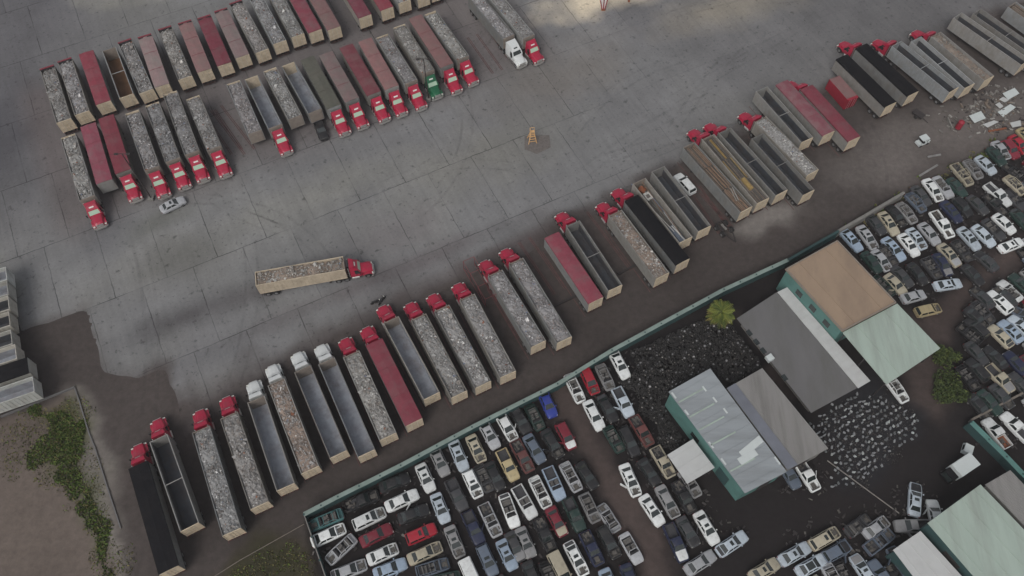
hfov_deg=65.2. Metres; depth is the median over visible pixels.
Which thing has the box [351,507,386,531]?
hatchback car
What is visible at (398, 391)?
dump trailer
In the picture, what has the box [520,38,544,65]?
truck tractor
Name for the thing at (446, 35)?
scrap load
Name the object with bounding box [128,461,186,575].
dump trailer
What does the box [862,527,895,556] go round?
pickup truck
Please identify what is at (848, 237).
sedan car
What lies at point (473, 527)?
pickup truck
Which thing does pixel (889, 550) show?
hatchback car
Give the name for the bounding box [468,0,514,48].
dump trailer
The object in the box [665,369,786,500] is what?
workshop building
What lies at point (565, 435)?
hatchback car
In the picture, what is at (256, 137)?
dump trailer
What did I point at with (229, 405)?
truck tractor
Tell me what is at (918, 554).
white shed
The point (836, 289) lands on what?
office building
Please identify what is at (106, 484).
kerb wall
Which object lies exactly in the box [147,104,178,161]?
scrap load
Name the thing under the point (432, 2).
dump trailer
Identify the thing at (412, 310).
truck tractor
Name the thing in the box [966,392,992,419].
sedan car
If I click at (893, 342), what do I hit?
canopy
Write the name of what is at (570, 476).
sedan car
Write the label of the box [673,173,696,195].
hatchback car
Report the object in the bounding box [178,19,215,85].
dump trailer
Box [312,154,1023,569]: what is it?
scrap litter
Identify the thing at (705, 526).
sedan car
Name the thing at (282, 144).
truck tractor
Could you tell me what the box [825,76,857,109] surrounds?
shipping container
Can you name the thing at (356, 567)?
sedan car
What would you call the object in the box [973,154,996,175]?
sedan car
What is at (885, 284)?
sedan car
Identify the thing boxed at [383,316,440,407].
dump trailer
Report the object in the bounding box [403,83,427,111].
truck tractor
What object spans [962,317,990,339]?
hatchback car
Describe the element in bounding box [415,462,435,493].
sedan car
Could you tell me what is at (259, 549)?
pipe
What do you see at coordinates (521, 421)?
pickup truck
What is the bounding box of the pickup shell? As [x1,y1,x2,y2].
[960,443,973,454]
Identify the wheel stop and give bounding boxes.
[553,295,576,306]
[617,264,636,274]
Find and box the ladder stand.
[527,127,536,142]
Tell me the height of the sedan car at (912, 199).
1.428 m
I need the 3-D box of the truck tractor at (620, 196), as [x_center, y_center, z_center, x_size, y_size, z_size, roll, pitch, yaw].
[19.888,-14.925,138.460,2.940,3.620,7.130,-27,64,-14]
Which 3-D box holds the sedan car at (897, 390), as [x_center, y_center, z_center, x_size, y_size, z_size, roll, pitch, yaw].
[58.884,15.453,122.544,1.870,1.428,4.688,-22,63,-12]
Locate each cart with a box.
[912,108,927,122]
[915,134,930,147]
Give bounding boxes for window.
[690,432,698,443]
[795,289,802,297]
[808,304,815,312]
[822,319,829,327]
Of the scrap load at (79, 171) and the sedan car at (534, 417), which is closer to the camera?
the sedan car at (534, 417)
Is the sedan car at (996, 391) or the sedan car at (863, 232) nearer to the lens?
the sedan car at (996, 391)
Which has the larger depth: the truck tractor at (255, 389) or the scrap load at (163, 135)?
the scrap load at (163, 135)
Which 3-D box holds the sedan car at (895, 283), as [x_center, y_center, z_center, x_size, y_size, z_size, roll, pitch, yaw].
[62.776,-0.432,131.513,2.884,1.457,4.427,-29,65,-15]
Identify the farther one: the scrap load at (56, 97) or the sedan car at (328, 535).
the scrap load at (56, 97)
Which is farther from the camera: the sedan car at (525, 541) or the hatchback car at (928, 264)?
the hatchback car at (928, 264)
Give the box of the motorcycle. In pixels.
[378,295,385,305]
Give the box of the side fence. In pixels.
[304,516,326,575]
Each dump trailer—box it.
[0,267,15,287]
[0,281,16,302]
[0,296,18,317]
[0,311,18,333]
[0,330,20,348]
[0,344,24,365]
[0,357,37,386]
[0,376,42,412]
[39,64,79,134]
[57,57,96,125]
[60,133,101,207]
[79,50,117,116]
[80,122,118,193]
[98,114,136,182]
[102,47,139,110]
[117,38,159,105]
[125,110,164,179]
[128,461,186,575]
[137,33,173,100]
[145,102,185,171]
[149,434,205,536]
[158,25,196,92]
[163,90,203,164]
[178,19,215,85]
[186,95,225,159]
[192,425,246,540]
[197,14,235,78]
[214,7,252,71]
[220,411,273,514]
[226,80,265,143]
[229,0,271,65]
[244,75,285,137]
[247,396,298,496]
[250,0,288,56]
[255,256,347,295]
[263,67,304,129]
[268,378,322,479]
[269,0,306,50]
[281,62,324,122]
[288,0,323,45]
[294,365,349,464]
[300,56,342,118]
[307,0,342,43]
[318,357,377,463]
[319,51,360,112]
[339,44,382,105]
[343,351,398,447]
[344,0,372,31]
[358,38,399,99]
[366,338,423,432]
[369,0,394,23]
[376,34,417,93]
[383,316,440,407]
[391,0,411,16]
[393,24,434,83]
[409,15,453,77]
[411,314,467,405]
[413,0,429,10]
[424,10,468,70]
[430,0,442,4]
[434,305,491,395]
[459,294,515,385]
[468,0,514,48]
[486,0,534,48]
[488,270,545,355]
[509,258,571,351]
[544,232,602,313]
[565,220,621,300]
[607,210,668,288]
[623,195,689,274]
[631,178,691,249]
[649,166,710,241]
[680,142,752,223]
[700,134,768,214]
[717,128,787,206]
[748,133,813,206]
[751,117,818,182]
[752,86,812,151]
[773,80,834,147]
[800,85,859,152]
[831,54,895,118]
[852,43,918,108]
[886,41,958,104]
[909,37,974,100]
[928,32,993,92]
[947,12,1023,77]
[970,9,1023,71]
[1001,2,1023,33]
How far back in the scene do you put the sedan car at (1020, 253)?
134.75 m
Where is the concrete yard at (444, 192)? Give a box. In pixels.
[0,0,1023,436]
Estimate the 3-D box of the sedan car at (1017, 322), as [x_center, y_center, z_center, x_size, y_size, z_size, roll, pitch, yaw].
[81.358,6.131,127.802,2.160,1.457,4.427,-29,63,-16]
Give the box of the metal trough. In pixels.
[946,117,952,129]
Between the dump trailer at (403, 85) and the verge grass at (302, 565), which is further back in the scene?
the dump trailer at (403, 85)
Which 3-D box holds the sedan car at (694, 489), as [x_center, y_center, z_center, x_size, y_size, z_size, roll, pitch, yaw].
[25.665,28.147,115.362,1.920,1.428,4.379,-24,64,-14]
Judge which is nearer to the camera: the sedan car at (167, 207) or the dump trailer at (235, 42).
the sedan car at (167, 207)
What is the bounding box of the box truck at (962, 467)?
[939,452,980,483]
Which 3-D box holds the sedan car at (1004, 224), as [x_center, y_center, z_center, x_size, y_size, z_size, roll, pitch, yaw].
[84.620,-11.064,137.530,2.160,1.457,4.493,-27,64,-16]
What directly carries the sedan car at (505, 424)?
on the dirt ground at (882, 161)
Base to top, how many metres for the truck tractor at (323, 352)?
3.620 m
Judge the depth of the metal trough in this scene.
149.03 m
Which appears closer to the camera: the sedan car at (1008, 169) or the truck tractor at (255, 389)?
the truck tractor at (255, 389)
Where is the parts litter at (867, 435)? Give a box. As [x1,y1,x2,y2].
[814,389,916,488]
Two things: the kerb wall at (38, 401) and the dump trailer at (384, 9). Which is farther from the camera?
the dump trailer at (384, 9)
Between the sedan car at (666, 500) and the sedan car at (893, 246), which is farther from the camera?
the sedan car at (893, 246)
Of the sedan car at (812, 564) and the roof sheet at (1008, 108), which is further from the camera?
the roof sheet at (1008, 108)
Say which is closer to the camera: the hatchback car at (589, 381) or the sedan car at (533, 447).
the sedan car at (533, 447)
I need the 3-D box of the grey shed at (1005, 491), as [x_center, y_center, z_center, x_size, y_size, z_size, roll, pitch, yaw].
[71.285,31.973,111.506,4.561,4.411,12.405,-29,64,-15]
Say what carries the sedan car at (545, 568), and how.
on the dirt ground at (882, 161)
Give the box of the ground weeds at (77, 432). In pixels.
[25,404,113,575]
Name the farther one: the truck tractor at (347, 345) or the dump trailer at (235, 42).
the dump trailer at (235, 42)
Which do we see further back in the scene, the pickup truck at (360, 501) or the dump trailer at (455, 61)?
the dump trailer at (455, 61)
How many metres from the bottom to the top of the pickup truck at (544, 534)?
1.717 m
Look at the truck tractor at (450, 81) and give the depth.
151.74 m
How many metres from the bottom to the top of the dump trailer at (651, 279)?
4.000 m
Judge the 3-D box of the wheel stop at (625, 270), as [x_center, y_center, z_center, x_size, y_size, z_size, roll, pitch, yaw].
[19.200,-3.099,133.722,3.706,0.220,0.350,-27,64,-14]
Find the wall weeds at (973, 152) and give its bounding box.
[845,137,995,228]
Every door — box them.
[715,467,728,484]
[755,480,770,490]
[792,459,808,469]
[941,551,959,568]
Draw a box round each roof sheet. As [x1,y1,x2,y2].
[969,111,984,122]
[983,120,997,127]
[995,102,1002,107]
[998,104,1015,116]
[1002,88,1018,99]
[1010,120,1020,127]
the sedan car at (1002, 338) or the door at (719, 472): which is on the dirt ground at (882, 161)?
the sedan car at (1002, 338)
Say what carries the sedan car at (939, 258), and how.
on the dirt ground at (882, 161)
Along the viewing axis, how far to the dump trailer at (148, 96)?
150.19 m
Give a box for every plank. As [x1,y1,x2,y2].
[919,164,937,176]
[927,153,940,157]
[988,127,1006,131]
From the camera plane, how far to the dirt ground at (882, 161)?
120.71 m
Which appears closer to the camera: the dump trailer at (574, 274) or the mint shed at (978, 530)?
the mint shed at (978, 530)
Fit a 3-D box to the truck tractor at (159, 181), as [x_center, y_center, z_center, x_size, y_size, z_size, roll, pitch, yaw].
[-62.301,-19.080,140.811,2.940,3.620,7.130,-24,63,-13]
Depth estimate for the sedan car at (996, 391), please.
121.52 m
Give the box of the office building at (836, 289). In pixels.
[776,240,895,342]
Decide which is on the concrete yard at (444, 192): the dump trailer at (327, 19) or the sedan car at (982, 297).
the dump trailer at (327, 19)
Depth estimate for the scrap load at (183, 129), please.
144.56 m
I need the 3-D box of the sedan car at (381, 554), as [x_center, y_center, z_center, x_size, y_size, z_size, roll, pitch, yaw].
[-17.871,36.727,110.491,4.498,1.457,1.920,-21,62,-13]
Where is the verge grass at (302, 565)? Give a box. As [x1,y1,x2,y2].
[228,540,312,575]
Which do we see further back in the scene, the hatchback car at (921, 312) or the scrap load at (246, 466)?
the hatchback car at (921, 312)
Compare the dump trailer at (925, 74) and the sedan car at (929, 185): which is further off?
the dump trailer at (925, 74)
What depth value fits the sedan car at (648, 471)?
115.63 m
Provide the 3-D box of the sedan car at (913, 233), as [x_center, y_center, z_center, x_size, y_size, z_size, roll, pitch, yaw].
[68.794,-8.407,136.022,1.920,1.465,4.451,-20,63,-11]
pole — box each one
[114,153,154,200]
[416,58,430,101]
[827,460,898,513]
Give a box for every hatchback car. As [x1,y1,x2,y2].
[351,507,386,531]
[405,523,437,545]
[415,557,449,575]
[462,469,483,499]
[475,542,498,575]
[554,421,576,450]
[578,491,600,523]
[580,367,599,395]
[595,524,621,559]
[617,425,640,457]
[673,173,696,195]
[807,526,840,551]
[820,540,850,562]
[885,545,903,575]
[913,303,941,318]
[919,256,942,279]
[949,196,973,218]
[955,323,984,345]
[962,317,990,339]
[963,358,990,383]
[987,290,1013,315]
[1000,138,1020,159]
[1018,268,1023,278]
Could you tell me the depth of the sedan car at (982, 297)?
129.86 m
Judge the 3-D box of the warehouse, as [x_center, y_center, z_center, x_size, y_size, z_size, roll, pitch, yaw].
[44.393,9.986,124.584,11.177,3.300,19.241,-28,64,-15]
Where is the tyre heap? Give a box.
[621,317,759,449]
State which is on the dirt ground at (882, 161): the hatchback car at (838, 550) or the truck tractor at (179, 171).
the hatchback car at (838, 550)
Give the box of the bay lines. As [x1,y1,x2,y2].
[187,34,838,542]
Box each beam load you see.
[631,182,685,242]
[686,145,749,211]
[704,137,766,202]
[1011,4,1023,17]
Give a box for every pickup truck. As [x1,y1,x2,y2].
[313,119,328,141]
[343,489,380,513]
[444,477,468,512]
[460,509,485,546]
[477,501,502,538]
[495,447,519,482]
[509,407,531,435]
[509,438,534,474]
[511,483,537,520]
[532,515,557,553]
[542,465,566,501]
[561,496,586,532]
[578,529,604,567]
[611,386,634,418]
[628,414,654,447]
[649,444,675,479]
[662,521,688,563]
[670,479,696,514]
[794,462,820,492]
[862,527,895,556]
[866,558,889,575]
[892,518,929,537]
[928,210,954,239]
[949,162,973,186]
[980,417,1012,449]
[981,193,1010,215]
[982,181,1011,207]
[984,362,1015,394]
[998,411,1023,443]
[1004,188,1023,211]
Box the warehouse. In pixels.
[737,288,869,412]
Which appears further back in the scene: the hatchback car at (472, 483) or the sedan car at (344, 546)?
the hatchback car at (472, 483)
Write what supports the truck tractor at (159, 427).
on the dirt ground at (882, 161)
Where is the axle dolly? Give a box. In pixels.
[714,220,735,241]
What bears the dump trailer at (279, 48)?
on the concrete yard at (444, 192)
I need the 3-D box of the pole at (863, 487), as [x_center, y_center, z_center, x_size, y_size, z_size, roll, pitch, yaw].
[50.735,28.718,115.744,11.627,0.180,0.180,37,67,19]
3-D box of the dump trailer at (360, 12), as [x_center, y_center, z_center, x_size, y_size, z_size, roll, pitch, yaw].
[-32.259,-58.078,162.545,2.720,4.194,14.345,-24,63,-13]
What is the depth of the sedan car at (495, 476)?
115.28 m
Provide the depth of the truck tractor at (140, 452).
116.25 m
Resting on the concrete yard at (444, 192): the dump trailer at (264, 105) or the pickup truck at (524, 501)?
the dump trailer at (264, 105)
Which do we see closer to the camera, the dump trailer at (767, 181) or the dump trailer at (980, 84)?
the dump trailer at (767, 181)
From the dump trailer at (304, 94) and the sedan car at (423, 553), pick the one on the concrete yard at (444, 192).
the dump trailer at (304, 94)
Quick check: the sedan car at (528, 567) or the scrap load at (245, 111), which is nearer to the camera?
the sedan car at (528, 567)
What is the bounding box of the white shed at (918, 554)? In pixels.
[885,531,960,575]
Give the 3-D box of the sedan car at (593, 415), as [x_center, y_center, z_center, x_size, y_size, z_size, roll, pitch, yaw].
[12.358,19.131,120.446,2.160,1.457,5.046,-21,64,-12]
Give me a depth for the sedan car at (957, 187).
140.78 m
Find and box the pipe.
[215,524,303,575]
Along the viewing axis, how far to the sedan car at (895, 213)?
137.82 m
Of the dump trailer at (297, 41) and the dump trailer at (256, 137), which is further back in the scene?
the dump trailer at (297, 41)
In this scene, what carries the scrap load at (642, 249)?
in the dump trailer at (651, 279)
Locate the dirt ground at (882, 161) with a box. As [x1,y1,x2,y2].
[0,3,1023,575]
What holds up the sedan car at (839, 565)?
on the dirt ground at (882, 161)
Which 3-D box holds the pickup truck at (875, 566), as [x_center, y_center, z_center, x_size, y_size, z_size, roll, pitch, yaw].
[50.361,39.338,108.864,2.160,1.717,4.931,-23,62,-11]
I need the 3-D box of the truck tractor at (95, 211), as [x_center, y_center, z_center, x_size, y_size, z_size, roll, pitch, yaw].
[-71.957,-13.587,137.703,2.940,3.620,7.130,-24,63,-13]
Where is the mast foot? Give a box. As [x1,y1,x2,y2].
[600,0,607,10]
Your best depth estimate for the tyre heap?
124.59 m
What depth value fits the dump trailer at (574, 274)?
129.30 m
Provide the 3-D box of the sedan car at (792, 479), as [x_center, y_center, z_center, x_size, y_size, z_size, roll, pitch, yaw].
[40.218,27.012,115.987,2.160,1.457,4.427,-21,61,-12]
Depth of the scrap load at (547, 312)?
126.78 m
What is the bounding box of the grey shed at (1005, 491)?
[984,470,1023,528]
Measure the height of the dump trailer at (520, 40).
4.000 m
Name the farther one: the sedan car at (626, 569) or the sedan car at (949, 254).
the sedan car at (949, 254)
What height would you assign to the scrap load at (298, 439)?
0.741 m
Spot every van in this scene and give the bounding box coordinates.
[458,556,478,575]
[546,549,571,575]
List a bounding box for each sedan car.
[159,196,186,213]
[308,508,344,532]
[309,523,346,547]
[325,533,357,565]
[330,559,367,575]
[358,523,393,547]
[365,543,399,565]
[372,557,407,575]
[378,472,410,493]
[384,489,419,512]
[396,504,430,525]
[406,541,443,565]
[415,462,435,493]
[430,449,450,477]
[430,491,450,524]
[433,570,460,575]
[443,524,465,559]
[448,439,469,472]
[465,433,486,463]
[473,462,494,493]
[479,423,500,450]
[483,460,505,492]
[495,538,518,571]
[496,414,518,442]
[498,492,520,529]
[504,529,525,562]
[514,525,536,559]
[521,559,539,575]
[522,433,546,464]
[524,403,545,431]
[528,474,551,509]
[538,560,555,575]
[539,392,557,419]
[540,427,564,459]
[545,505,568,537]
[559,460,582,493]
[563,372,585,404]
[563,539,588,575]
[574,460,598,490]
[582,398,605,431]
[595,363,614,391]
[595,393,618,423]
[597,502,621,533]
[598,566,612,575]
[602,424,625,454]
[609,351,630,380]
[618,462,641,497]
[618,531,643,565]
[619,562,635,575]
[636,456,661,487]
[638,493,665,527]
[654,483,680,519]
[675,514,700,548]
[677,472,701,498]
[682,549,716,575]
[692,509,719,546]
[714,530,748,557]
[747,557,780,575]
[776,541,811,567]
[782,469,801,490]
[793,553,826,575]
[821,562,838,575]
[831,558,850,575]
[839,229,863,252]
[842,514,871,538]
[848,553,873,575]
[855,224,878,250]
[859,250,882,274]
[861,515,890,540]
[865,214,886,235]
[870,249,891,272]
[873,274,895,296]
[876,244,898,266]
[877,211,899,236]
[880,236,906,262]
[882,272,907,295]
[883,379,908,403]
[883,562,901,575]
[884,204,907,227]
[889,264,913,288]
[894,201,917,224]
[896,232,920,257]
[899,289,926,304]
[904,191,926,213]
[905,227,927,250]
[905,262,928,285]
[906,482,923,517]
[909,185,931,206]
[917,221,940,246]
[921,178,944,202]
[922,499,942,520]
[931,175,954,199]
[931,252,952,276]
[932,277,962,292]
[936,242,961,267]
[939,200,962,223]
[945,177,967,197]
[949,239,973,262]
[954,364,980,391]
[956,226,981,251]
[959,263,984,286]
[961,305,988,327]
[962,158,983,179]
[963,340,989,366]
[964,194,989,216]
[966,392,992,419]
[969,286,995,309]
[969,300,995,325]
[970,224,996,248]
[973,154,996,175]
[973,250,999,273]
[975,388,1003,416]
[979,218,1006,241]
[981,345,1008,371]
[984,146,1006,166]
[986,382,1014,410]
[987,324,1014,349]
[990,140,1011,160]
[990,212,1016,235]
[991,285,1018,306]
[996,238,1023,253]
[996,280,1023,302]
[996,319,1023,344]
[1001,163,1023,182]
[1001,350,1023,376]
[1002,174,1023,196]
[1006,315,1023,335]
[1007,134,1023,154]
[1007,273,1023,294]
[1007,372,1023,397]
[1008,208,1023,230]
[1010,306,1023,320]
[1015,127,1023,140]
[1016,247,1023,258]
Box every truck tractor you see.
[83,199,108,230]
[119,173,143,203]
[129,442,159,480]
[148,170,171,200]
[149,417,179,453]
[169,161,192,191]
[188,154,211,184]
[191,409,220,445]
[210,149,233,179]
[219,395,247,429]
[246,380,273,413]
[265,364,287,383]
[271,128,293,157]
[290,351,310,370]
[314,344,333,363]
[330,108,351,137]
[336,258,374,282]
[338,337,357,356]
[345,102,369,130]
[360,325,379,347]
[367,96,390,124]
[376,304,395,328]
[385,90,408,118]
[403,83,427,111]
[403,301,423,325]
[420,73,443,100]
[426,293,446,329]
[438,67,462,95]
[451,282,471,318]
[454,59,478,87]
[477,259,499,294]
[498,38,527,68]
[498,248,519,284]
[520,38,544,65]
[554,212,576,246]
[594,202,618,236]
[610,188,634,220]
[685,129,710,146]
[702,123,726,136]
[736,112,762,137]
[789,81,807,91]
[836,41,862,57]
[870,39,897,65]
[908,30,936,41]
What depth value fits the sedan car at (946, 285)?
131.16 m
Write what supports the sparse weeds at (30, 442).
on the dirt ground at (882, 161)
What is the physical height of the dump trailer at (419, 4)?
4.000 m
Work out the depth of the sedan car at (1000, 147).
144.96 m
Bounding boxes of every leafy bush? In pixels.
[931,368,971,403]
[932,344,962,369]
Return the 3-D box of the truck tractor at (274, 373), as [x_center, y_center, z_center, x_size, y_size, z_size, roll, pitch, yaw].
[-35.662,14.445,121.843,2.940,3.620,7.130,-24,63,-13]
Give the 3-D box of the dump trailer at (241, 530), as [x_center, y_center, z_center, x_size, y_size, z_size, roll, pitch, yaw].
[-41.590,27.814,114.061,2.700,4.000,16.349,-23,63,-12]
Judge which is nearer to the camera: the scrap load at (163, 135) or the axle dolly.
the axle dolly
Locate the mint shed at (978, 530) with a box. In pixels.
[914,484,1023,575]
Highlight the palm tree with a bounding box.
[705,299,734,328]
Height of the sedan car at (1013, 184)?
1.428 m
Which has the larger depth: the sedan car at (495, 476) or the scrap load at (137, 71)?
the scrap load at (137, 71)
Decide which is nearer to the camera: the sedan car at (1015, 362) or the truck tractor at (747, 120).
the sedan car at (1015, 362)
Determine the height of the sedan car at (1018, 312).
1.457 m
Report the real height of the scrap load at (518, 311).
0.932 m
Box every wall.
[0,386,74,416]
[74,387,121,528]
[303,259,788,518]
[786,230,838,265]
[835,192,904,237]
[963,421,1023,483]
[968,392,1023,421]
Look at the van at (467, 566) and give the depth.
108.53 m
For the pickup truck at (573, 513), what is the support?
on the dirt ground at (882, 161)
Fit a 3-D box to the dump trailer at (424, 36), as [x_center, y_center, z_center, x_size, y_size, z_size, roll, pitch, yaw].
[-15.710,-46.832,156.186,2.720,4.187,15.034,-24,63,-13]
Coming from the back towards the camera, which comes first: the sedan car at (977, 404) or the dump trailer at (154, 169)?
the dump trailer at (154, 169)
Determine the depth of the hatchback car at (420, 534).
111.20 m
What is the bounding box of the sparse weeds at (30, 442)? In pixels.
[0,395,136,575]
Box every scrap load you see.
[42,68,69,122]
[60,61,88,114]
[62,135,93,199]
[120,41,151,92]
[127,112,158,169]
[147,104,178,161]
[160,29,190,79]
[165,93,197,154]
[188,97,219,149]
[194,427,239,534]
[222,414,266,508]
[228,82,260,133]
[232,3,266,52]
[251,0,284,43]
[257,258,343,284]
[265,69,300,118]
[269,380,317,472]
[272,0,302,36]
[345,353,394,439]
[378,36,415,83]
[395,26,432,73]
[413,316,465,396]
[426,13,466,59]
[436,306,488,387]
[461,296,513,376]
[472,0,511,38]
[489,272,543,346]
[492,0,532,38]
[511,260,569,342]
[611,212,666,278]
[757,119,815,174]
[933,34,989,80]
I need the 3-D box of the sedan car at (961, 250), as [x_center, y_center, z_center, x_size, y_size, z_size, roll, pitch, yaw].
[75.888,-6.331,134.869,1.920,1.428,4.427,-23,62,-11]
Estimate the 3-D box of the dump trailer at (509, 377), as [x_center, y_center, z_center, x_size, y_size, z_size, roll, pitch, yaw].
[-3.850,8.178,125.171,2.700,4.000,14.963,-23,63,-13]
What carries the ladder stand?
on the bare patch
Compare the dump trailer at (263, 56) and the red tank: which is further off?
the dump trailer at (263, 56)
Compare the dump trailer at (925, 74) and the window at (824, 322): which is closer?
the window at (824, 322)
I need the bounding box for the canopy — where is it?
[837,304,939,395]
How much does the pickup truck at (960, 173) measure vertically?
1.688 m
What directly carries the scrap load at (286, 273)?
in the dump trailer at (268, 289)
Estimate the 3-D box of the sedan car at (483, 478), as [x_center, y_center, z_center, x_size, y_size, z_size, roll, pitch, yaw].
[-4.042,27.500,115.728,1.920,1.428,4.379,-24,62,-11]
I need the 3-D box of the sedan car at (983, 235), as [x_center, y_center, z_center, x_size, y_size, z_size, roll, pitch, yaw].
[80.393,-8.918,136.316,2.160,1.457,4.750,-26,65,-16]
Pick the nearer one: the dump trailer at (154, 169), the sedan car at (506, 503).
the sedan car at (506, 503)
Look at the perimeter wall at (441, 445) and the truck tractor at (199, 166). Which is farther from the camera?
the truck tractor at (199, 166)
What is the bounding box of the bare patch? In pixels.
[524,135,550,153]
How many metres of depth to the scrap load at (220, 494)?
112.16 m
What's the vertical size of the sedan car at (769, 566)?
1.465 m
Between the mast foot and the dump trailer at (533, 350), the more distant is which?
the mast foot
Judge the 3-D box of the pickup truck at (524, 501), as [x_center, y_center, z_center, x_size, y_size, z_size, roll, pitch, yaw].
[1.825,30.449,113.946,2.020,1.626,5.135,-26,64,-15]
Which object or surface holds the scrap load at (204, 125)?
in the dump trailer at (215, 149)
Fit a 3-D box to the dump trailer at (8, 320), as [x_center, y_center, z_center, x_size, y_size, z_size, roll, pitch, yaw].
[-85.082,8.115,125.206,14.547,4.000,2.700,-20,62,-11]
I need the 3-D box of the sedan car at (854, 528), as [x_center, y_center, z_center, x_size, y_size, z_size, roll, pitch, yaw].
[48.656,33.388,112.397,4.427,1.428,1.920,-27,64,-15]
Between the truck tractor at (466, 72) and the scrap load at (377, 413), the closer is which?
the scrap load at (377, 413)
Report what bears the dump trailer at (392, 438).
on the dirt ground at (882, 161)
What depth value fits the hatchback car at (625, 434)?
117.73 m
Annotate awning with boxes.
[667,439,714,487]
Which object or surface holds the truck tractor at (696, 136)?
on the concrete yard at (444, 192)
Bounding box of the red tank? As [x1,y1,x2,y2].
[954,120,964,129]
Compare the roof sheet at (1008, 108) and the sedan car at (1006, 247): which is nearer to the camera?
the sedan car at (1006, 247)
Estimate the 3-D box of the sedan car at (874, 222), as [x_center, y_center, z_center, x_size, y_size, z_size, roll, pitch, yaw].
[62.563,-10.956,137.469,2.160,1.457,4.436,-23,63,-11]
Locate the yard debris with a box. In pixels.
[926,77,1023,137]
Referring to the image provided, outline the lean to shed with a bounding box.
[727,368,827,476]
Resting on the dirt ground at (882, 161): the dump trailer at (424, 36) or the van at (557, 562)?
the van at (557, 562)
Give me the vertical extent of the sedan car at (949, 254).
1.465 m
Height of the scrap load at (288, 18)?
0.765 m
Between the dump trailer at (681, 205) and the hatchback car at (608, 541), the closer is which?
the hatchback car at (608, 541)
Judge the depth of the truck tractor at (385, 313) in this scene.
127.57 m

